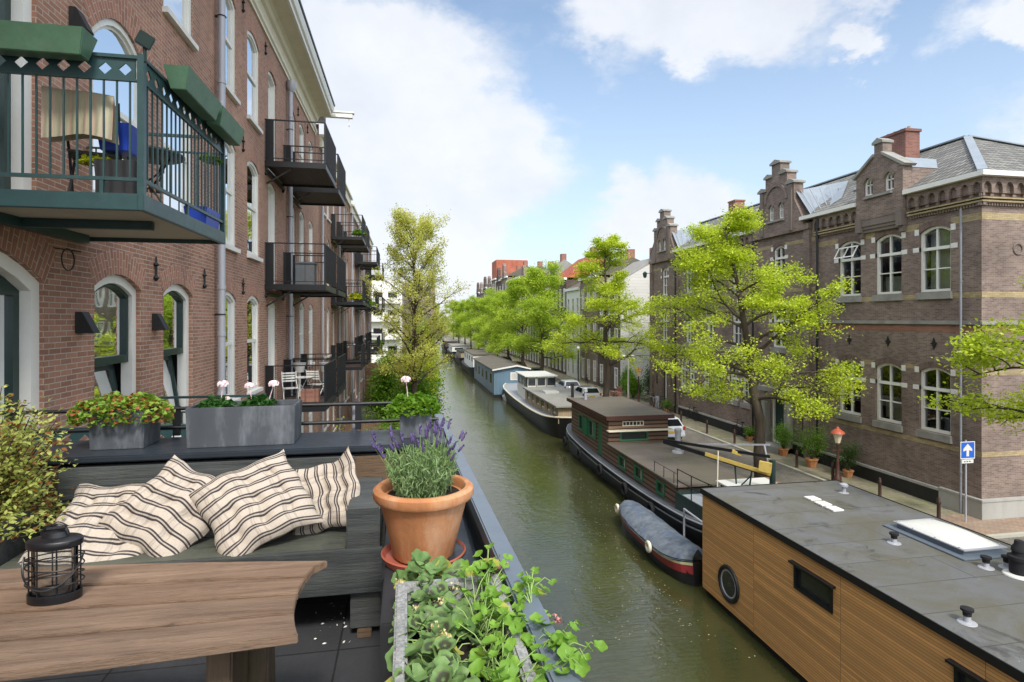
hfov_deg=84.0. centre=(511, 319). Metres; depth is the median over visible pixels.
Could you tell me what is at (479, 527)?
canal parapet
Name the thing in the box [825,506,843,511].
paving slab
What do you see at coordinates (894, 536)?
roof vent
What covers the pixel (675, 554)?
covered sloop
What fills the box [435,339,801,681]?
water
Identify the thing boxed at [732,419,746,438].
bicycle
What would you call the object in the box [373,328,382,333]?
window
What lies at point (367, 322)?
canal house
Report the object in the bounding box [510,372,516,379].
window
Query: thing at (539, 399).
grey barge
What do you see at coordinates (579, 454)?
tyre fender
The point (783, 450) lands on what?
potted shrub
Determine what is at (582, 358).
window
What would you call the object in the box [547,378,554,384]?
front window
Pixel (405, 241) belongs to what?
willow tree
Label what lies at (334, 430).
window
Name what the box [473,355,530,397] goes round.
blue houseboat
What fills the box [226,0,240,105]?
window
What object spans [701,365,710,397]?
window
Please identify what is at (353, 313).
window
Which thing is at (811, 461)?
potted shrub
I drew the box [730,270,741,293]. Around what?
window
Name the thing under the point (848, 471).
potted shrub
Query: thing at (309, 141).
window
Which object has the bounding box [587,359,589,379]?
window
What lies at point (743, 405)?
window
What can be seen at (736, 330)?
window
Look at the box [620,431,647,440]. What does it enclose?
window
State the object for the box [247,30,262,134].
window
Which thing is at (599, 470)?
tyre fender
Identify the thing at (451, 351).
canal boat
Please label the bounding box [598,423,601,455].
door
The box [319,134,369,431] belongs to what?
canal house
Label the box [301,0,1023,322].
sky
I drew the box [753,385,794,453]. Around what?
door porch
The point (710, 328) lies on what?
window
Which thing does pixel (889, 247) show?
window
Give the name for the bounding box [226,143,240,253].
window
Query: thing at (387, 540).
dark plinth
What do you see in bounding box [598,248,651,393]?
row house
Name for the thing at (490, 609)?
geranium plant
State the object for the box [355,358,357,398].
window
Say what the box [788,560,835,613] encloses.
window
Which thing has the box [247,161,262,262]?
window
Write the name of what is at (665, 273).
window
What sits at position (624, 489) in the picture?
tyre fender
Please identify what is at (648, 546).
ring fender
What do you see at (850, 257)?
window
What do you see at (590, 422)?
window
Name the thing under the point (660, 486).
window
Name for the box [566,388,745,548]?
log barge
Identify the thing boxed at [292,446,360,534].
cushion
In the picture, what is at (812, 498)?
paving slab
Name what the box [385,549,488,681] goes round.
geranium plant
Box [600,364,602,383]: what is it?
window
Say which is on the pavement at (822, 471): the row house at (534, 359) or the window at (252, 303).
the row house at (534, 359)
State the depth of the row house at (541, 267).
107.29 m
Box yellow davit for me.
[663,439,775,484]
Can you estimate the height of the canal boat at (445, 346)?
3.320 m
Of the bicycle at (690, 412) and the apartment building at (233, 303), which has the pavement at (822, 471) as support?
the bicycle at (690, 412)
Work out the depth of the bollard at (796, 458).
28.00 m
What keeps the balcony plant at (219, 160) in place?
on the apartment building at (233, 303)
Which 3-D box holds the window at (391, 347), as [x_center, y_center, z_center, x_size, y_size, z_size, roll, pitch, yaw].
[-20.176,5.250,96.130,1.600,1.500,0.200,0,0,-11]
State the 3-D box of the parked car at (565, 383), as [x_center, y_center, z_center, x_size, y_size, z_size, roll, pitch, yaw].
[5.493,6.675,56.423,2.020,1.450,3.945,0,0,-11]
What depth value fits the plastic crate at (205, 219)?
6.77 m
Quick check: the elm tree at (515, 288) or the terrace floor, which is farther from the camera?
the elm tree at (515, 288)
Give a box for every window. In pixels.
[18,259,135,398]
[92,18,136,191]
[110,0,198,52]
[123,275,188,437]
[163,87,190,212]
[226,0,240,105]
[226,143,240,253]
[226,292,240,400]
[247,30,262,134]
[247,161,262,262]
[247,296,262,393]
[299,124,303,161]
[299,212,303,261]
[299,303,303,361]
[301,412,303,432]
[308,305,314,366]
[309,141,311,162]
[309,222,311,261]
[309,412,311,431]
[327,206,330,222]
[327,308,330,357]
[327,408,329,426]
[333,310,333,344]
[333,402,336,431]
[344,311,344,340]
[353,313,354,344]
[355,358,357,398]
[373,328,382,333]
[388,346,396,352]
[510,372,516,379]
[528,378,535,385]
[538,378,544,385]
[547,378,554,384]
[567,298,569,311]
[567,358,569,372]
[576,297,578,314]
[576,358,577,375]
[578,413,582,431]
[582,289,583,308]
[582,358,583,377]
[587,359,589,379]
[588,418,592,437]
[593,360,595,381]
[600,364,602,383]
[614,328,617,347]
[614,367,617,387]
[618,453,625,471]
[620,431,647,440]
[622,421,643,425]
[634,463,642,482]
[656,478,664,497]
[661,268,668,298]
[661,313,668,344]
[679,359,687,392]
[684,272,691,295]
[684,312,693,346]
[687,361,696,394]
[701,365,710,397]
[705,272,714,294]
[705,312,715,348]
[711,368,722,401]
[728,368,739,405]
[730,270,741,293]
[730,311,740,351]
[740,371,749,408]
[769,309,788,353]
[770,244,787,289]
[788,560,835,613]
[834,239,865,302]
[835,359,865,422]
[870,232,906,300]
[870,362,906,432]
[913,223,957,299]
[913,366,957,443]
[945,658,987,681]
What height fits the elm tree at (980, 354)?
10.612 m
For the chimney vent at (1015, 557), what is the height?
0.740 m
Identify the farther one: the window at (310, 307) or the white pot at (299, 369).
the window at (310, 307)
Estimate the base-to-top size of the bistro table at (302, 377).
0.727 m
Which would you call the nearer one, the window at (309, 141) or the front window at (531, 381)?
the window at (309, 141)
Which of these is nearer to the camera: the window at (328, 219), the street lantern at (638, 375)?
the window at (328, 219)
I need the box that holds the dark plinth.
[381,528,389,606]
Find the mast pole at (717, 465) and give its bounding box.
[717,451,718,486]
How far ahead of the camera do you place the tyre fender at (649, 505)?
23.61 m
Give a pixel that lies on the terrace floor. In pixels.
(307, 657)
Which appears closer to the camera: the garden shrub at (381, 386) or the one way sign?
the one way sign
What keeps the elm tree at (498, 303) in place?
on the road
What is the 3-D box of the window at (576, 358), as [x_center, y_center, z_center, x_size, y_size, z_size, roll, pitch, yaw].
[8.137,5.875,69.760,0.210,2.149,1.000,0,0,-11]
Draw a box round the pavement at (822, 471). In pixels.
[446,329,964,515]
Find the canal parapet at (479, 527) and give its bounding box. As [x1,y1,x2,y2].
[434,414,581,681]
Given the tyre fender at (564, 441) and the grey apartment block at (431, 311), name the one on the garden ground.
the grey apartment block at (431, 311)
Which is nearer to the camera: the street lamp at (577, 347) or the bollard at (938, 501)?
the bollard at (938, 501)
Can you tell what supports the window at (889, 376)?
in the brick school building at (925, 246)
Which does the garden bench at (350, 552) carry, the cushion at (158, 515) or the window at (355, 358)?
the cushion at (158, 515)
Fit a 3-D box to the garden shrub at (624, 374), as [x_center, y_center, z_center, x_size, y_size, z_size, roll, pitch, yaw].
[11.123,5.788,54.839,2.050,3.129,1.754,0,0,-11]
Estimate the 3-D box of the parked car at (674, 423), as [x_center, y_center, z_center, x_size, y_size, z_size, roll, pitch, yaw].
[9.229,6.675,35.859,2.020,1.450,3.945,0,0,-11]
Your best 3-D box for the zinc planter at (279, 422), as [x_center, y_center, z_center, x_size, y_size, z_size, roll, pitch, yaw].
[-1.731,0.675,3.716,0.640,0.250,0.300,0,0,-12]
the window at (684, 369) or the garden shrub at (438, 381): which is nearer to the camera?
the window at (684, 369)
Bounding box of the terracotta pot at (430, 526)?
[373,475,473,571]
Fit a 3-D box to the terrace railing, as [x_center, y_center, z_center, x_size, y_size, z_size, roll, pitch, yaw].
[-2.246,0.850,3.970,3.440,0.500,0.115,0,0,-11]
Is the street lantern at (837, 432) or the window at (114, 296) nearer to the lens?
the window at (114, 296)
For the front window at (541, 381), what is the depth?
52.38 m
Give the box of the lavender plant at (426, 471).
[370,416,466,497]
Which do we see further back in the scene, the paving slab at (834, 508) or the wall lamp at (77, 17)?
the paving slab at (834, 508)
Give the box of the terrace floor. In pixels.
[4,594,379,681]
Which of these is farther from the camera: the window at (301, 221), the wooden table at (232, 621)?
the window at (301, 221)
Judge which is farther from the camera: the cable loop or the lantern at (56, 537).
the cable loop
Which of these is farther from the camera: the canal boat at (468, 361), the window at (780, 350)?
the canal boat at (468, 361)
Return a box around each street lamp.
[576,346,579,381]
[622,355,634,397]
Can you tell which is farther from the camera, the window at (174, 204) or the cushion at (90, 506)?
the window at (174, 204)
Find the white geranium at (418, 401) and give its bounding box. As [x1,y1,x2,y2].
[386,376,440,416]
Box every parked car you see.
[528,367,539,370]
[555,379,579,389]
[570,385,601,396]
[668,416,685,438]
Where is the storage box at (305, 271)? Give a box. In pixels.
[295,262,316,283]
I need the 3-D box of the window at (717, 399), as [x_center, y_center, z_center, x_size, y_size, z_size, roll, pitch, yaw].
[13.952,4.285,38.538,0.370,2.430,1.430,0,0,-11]
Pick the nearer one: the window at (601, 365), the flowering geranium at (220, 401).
the flowering geranium at (220, 401)
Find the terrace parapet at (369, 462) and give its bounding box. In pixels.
[0,428,447,536]
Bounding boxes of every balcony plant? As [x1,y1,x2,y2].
[75,154,110,166]
[197,153,222,164]
[346,292,361,299]
[351,227,366,235]
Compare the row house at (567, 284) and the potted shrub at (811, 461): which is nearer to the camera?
the potted shrub at (811, 461)
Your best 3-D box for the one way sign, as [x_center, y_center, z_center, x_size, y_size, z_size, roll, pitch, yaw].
[16.355,5.827,20.477,0.620,2.946,0.106,0,0,-11]
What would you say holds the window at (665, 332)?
in the brick school building at (925, 246)
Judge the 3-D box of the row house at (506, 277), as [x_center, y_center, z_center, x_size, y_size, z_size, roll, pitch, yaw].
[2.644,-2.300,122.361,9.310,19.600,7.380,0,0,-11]
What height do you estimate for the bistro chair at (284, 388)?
0.930 m
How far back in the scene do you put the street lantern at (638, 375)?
47.06 m
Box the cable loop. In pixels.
[53,247,81,270]
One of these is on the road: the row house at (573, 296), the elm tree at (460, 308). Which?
the elm tree at (460, 308)
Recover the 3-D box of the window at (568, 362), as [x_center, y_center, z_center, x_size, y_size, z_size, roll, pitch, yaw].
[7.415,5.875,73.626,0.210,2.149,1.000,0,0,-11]
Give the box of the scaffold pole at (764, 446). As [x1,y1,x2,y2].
[702,444,769,461]
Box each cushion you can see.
[18,483,144,565]
[97,455,214,556]
[189,449,325,556]
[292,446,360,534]
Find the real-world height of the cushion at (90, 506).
0.348 m
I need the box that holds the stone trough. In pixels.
[392,574,535,681]
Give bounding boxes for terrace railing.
[1,400,438,435]
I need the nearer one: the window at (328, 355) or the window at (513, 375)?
the window at (328, 355)
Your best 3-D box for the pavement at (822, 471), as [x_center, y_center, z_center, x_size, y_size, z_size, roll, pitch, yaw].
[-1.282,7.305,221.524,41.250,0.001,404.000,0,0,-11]
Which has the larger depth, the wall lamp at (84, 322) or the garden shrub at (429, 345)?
the garden shrub at (429, 345)
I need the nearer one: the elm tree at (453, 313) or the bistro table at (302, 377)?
the bistro table at (302, 377)
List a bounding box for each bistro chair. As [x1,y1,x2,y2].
[281,371,298,398]
[306,371,323,393]
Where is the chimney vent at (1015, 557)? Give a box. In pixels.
[1002,539,1023,580]
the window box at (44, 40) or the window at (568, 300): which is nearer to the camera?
the window box at (44, 40)
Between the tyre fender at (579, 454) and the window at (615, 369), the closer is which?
the tyre fender at (579, 454)
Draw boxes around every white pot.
[293,362,305,396]
[319,362,327,371]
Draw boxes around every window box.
[0,20,97,61]
[163,64,221,120]
[206,105,244,145]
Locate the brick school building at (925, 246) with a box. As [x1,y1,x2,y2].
[643,126,1023,519]
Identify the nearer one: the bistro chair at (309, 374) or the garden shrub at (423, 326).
the bistro chair at (309, 374)
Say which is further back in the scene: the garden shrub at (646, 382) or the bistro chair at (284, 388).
the garden shrub at (646, 382)
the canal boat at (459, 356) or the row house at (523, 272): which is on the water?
the canal boat at (459, 356)
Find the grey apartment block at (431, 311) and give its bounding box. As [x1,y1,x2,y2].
[403,286,434,346]
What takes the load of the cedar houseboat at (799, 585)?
on the water
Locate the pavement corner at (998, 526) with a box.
[936,514,1023,534]
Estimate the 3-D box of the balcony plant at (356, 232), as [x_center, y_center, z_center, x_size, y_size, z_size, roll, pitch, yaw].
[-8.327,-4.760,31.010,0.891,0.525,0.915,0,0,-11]
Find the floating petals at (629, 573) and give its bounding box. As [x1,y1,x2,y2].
[509,444,754,657]
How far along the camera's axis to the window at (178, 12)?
10.17 m
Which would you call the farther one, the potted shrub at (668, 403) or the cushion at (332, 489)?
the potted shrub at (668, 403)
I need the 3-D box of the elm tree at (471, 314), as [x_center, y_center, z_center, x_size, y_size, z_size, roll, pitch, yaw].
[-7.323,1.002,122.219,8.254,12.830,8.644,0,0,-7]
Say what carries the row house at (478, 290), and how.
on the pavement at (822, 471)
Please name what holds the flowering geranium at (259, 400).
on the zinc planter at (279, 422)
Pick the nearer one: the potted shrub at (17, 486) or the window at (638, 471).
the potted shrub at (17, 486)
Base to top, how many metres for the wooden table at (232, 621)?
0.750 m
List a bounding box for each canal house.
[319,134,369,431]
[349,204,379,419]
[363,237,384,397]
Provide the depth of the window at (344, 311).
37.33 m
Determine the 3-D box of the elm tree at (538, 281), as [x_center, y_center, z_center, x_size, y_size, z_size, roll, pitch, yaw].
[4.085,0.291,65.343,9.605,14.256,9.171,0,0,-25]
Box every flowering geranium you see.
[195,380,236,407]
[237,380,278,406]
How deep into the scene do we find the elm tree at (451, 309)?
186.74 m
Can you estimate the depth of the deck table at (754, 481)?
20.75 m
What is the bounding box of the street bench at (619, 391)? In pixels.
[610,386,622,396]
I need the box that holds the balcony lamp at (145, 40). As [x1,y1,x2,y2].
[134,30,155,62]
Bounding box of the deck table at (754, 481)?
[716,477,768,486]
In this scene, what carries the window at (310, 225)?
in the apartment building at (233, 303)
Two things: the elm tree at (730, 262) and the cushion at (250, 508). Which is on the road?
the elm tree at (730, 262)
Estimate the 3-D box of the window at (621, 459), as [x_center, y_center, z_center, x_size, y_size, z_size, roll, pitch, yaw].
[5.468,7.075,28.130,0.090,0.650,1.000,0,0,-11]
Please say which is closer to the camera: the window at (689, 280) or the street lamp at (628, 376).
the window at (689, 280)
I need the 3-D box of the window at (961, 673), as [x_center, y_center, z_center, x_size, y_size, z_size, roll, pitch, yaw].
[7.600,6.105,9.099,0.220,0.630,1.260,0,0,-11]
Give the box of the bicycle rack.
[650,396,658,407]
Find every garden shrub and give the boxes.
[359,342,403,425]
[366,390,402,429]
[383,357,450,425]
[400,332,445,405]
[409,322,440,357]
[416,327,438,362]
[418,351,450,394]
[619,363,634,395]
[621,371,644,397]
[634,360,649,401]
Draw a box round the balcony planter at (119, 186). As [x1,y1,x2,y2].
[93,158,148,193]
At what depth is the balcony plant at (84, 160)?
5.23 m
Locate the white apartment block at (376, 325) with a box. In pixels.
[372,280,402,362]
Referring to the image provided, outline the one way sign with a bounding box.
[960,440,974,521]
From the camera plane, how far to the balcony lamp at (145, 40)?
5.07 m
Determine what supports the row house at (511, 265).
on the pavement at (822, 471)
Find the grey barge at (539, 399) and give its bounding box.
[503,371,583,439]
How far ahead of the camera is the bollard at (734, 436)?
33.31 m
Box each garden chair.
[66,103,121,190]
[147,148,168,193]
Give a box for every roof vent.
[839,482,848,493]
[887,531,901,544]
[956,605,977,626]
[977,554,994,570]
[998,554,1007,568]
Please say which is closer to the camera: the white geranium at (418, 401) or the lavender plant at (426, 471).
the lavender plant at (426, 471)
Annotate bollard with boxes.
[733,429,735,443]
[795,450,798,467]
[831,462,834,479]
[878,477,881,495]
[936,497,940,517]
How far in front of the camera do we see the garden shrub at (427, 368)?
42.98 m
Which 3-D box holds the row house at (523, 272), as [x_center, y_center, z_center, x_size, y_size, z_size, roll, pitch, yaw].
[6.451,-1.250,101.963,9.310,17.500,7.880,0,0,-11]
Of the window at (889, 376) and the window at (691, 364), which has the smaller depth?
the window at (889, 376)
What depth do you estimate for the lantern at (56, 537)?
1.71 m
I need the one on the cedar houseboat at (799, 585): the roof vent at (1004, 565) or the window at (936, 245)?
the roof vent at (1004, 565)
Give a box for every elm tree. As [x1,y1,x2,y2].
[439,299,460,338]
[448,299,464,342]
[448,301,479,344]
[455,298,485,348]
[460,295,488,348]
[467,288,506,355]
[469,298,503,346]
[480,291,526,359]
[492,273,551,365]
[509,259,585,370]
[542,233,667,396]
[637,202,873,477]
[917,275,1023,435]
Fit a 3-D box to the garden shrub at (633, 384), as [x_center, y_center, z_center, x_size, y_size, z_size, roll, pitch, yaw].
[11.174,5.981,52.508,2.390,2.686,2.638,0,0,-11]
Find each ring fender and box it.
[615,503,619,513]
[645,540,651,552]
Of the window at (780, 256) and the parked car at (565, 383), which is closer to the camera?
the window at (780, 256)
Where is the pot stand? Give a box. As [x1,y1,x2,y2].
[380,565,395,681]
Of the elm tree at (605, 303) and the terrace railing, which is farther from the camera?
the elm tree at (605, 303)
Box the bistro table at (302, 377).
[295,376,312,398]
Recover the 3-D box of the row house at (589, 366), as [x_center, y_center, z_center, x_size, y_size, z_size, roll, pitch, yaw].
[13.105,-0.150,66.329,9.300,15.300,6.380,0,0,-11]
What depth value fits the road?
30.00 m
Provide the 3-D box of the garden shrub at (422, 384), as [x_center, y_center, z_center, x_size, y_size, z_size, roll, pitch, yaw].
[-5.874,4.859,35.968,4.489,5.111,6.196,0,0,-11]
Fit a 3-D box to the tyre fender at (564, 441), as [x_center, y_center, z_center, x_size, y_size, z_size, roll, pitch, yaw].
[3.420,7.900,36.751,0.156,0.660,0.660,0,0,-11]
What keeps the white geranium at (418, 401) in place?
in the zinc planter at (409, 425)
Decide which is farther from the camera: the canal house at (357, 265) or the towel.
the canal house at (357, 265)
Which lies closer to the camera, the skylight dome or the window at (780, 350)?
the skylight dome
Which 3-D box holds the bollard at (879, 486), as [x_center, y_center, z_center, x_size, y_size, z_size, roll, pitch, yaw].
[14.960,6.865,23.137,0.170,0.870,0.170,0,0,-11]
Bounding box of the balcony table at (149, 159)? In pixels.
[122,145,182,202]
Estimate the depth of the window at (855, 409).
27.62 m
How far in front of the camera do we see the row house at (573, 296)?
71.59 m
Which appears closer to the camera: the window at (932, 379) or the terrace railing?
the terrace railing
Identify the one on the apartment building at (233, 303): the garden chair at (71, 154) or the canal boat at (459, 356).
the garden chair at (71, 154)
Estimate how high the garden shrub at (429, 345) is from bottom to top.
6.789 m
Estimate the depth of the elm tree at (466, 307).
135.39 m
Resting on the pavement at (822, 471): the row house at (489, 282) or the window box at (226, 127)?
the row house at (489, 282)
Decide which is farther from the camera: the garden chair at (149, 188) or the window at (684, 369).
the window at (684, 369)
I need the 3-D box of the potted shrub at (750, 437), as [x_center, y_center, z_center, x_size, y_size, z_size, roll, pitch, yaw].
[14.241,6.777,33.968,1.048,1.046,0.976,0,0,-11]
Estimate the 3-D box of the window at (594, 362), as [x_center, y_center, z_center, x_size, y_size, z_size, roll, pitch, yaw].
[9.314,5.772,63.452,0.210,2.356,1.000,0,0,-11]
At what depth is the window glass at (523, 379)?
53.76 m
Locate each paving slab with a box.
[804,496,821,500]
[814,501,831,506]
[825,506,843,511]
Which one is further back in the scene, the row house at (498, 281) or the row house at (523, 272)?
the row house at (498, 281)
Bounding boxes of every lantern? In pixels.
[21,523,84,606]
[636,367,641,401]
[830,426,844,480]
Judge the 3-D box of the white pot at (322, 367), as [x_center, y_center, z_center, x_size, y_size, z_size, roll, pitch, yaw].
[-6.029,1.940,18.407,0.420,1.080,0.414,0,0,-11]
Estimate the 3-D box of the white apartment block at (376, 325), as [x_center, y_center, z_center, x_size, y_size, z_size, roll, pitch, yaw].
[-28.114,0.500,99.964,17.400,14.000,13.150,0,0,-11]
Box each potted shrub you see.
[0,385,77,541]
[659,397,674,411]
[743,425,754,441]
[771,419,797,455]
[788,419,831,467]
[833,438,865,477]
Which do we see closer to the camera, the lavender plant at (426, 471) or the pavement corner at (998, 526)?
the lavender plant at (426, 471)
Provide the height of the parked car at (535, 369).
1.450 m
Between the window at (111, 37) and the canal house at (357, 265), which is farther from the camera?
the canal house at (357, 265)
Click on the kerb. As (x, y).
(1008, 535)
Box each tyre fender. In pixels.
[563,436,566,446]
[577,449,581,459]
[597,464,602,476]
[621,482,627,495]
[646,501,654,513]
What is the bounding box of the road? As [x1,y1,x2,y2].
[439,332,1023,544]
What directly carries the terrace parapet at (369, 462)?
on the terrace floor
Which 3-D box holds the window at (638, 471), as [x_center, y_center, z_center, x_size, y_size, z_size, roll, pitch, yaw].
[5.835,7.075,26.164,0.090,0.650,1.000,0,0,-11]
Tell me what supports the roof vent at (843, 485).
on the cedar houseboat at (799, 585)
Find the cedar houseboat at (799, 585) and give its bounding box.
[700,480,1023,681]
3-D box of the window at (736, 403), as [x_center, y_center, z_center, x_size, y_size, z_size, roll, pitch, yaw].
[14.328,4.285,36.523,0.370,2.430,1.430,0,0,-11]
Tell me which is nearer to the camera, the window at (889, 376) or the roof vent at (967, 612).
the roof vent at (967, 612)
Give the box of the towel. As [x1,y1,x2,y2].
[41,85,118,144]
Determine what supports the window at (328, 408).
in the canal house at (335, 237)
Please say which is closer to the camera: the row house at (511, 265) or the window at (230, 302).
the window at (230, 302)
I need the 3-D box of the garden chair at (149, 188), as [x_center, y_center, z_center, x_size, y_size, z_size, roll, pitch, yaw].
[-4.410,-1.578,6.812,0.529,0.930,0.424,0,0,-31]
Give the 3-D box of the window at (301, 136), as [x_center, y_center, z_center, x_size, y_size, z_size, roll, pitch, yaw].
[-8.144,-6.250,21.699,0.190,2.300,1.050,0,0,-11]
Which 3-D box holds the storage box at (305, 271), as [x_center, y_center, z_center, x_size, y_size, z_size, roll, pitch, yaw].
[-6.358,-1.370,17.582,0.590,0.760,0.540,0,0,-11]
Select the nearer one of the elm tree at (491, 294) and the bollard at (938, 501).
the bollard at (938, 501)
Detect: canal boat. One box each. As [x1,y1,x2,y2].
[441,339,457,352]
[447,343,466,357]
[454,349,463,365]
[461,349,497,376]
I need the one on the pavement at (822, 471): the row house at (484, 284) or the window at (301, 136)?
the row house at (484, 284)
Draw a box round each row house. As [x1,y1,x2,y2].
[476,282,479,327]
[479,282,482,342]
[482,277,486,346]
[486,276,490,348]
[490,260,526,304]
[495,266,520,351]
[500,261,529,353]
[506,261,545,358]
[520,261,553,361]
[529,254,571,365]
[540,271,550,368]
[551,247,602,374]
[564,263,608,378]
[578,249,639,385]
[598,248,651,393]
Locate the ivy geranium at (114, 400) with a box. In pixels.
[65,391,175,427]
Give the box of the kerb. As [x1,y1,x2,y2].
[450,336,1023,538]
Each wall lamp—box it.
[69,6,93,35]
[75,312,99,332]
[152,313,169,329]
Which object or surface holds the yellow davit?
on the log barge at (619, 439)
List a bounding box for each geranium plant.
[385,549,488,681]
[444,542,607,681]
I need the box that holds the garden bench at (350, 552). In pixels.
[0,456,384,637]
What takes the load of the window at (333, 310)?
in the canal house at (335, 237)
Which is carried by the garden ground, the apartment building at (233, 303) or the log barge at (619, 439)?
the apartment building at (233, 303)
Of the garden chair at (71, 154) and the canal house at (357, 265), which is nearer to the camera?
the garden chair at (71, 154)
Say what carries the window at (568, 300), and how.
in the row house at (573, 296)
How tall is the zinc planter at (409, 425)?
0.200 m
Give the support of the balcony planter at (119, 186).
on the apartment building at (233, 303)
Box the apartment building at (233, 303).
[0,0,353,442]
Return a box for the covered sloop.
[619,500,702,585]
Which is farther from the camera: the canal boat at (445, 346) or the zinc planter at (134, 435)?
the canal boat at (445, 346)
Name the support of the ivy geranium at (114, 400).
in the zinc planter at (134, 435)
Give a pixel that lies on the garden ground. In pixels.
(364, 413)
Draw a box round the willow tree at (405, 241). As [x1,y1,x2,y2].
[359,203,473,393]
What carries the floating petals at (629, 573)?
on the water
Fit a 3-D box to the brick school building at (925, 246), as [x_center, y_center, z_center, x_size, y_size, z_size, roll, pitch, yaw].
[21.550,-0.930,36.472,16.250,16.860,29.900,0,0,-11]
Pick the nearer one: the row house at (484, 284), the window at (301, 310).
the window at (301, 310)
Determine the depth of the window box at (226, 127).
6.92 m
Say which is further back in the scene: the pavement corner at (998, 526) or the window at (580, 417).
the window at (580, 417)
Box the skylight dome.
[883,518,1010,560]
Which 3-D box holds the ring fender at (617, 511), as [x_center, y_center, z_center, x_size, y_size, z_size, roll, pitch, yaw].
[4.446,8.000,24.023,0.120,0.420,0.420,0,0,-11]
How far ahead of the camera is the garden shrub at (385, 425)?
21.70 m
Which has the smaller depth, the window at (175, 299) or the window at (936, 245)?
the window at (175, 299)
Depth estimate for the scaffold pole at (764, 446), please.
20.20 m
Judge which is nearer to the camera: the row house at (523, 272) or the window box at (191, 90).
the window box at (191, 90)
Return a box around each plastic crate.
[98,122,136,156]
[183,206,219,228]
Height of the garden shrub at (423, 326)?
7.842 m
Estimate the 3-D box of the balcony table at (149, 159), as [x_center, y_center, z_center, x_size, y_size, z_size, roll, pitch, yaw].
[-4.086,-1.483,6.358,0.760,0.738,0.760,0,0,-11]
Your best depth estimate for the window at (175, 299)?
10.32 m
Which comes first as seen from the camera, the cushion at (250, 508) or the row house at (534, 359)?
the cushion at (250, 508)
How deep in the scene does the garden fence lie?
30.97 m
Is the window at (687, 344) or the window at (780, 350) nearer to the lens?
the window at (780, 350)
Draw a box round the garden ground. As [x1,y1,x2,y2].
[360,349,409,430]
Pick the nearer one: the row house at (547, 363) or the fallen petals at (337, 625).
the fallen petals at (337, 625)
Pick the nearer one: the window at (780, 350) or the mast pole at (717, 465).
the mast pole at (717, 465)
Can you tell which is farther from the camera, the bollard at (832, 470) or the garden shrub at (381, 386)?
the garden shrub at (381, 386)
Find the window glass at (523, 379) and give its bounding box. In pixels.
[518,374,526,385]
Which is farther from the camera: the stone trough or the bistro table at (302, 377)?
the bistro table at (302, 377)
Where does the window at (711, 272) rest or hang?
in the brick school building at (925, 246)
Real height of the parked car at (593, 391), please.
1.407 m
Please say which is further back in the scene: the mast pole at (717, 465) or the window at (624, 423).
the window at (624, 423)
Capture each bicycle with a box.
[685,404,698,420]
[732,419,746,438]
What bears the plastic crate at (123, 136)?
on the garden chair at (71, 154)
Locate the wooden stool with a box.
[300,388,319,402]
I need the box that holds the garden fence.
[340,422,399,430]
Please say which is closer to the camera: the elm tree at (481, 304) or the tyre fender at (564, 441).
the tyre fender at (564, 441)
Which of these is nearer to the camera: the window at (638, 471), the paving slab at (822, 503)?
the paving slab at (822, 503)
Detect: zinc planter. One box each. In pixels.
[88,407,160,449]
[185,399,301,448]
[399,406,431,437]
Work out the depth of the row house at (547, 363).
84.56 m
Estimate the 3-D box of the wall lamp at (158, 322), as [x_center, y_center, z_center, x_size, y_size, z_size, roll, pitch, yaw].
[-5.544,0.040,8.986,0.197,0.260,0.179,0,0,-11]
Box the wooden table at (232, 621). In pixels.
[0,561,326,681]
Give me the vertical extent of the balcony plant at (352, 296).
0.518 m
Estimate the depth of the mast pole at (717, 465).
20.28 m
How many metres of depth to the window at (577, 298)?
70.14 m
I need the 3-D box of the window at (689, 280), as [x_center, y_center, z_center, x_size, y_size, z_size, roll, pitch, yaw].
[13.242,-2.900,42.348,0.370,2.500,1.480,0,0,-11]
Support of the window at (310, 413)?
in the apartment building at (233, 303)
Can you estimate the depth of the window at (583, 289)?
67.71 m
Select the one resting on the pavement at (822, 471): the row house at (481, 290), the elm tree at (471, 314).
the row house at (481, 290)
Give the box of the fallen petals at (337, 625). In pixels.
[314,606,350,643]
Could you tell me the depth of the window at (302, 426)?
22.15 m
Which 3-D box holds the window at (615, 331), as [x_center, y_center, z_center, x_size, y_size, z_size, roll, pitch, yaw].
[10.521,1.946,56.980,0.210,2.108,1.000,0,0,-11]
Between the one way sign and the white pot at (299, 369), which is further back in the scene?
the one way sign
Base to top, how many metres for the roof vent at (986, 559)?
0.255 m

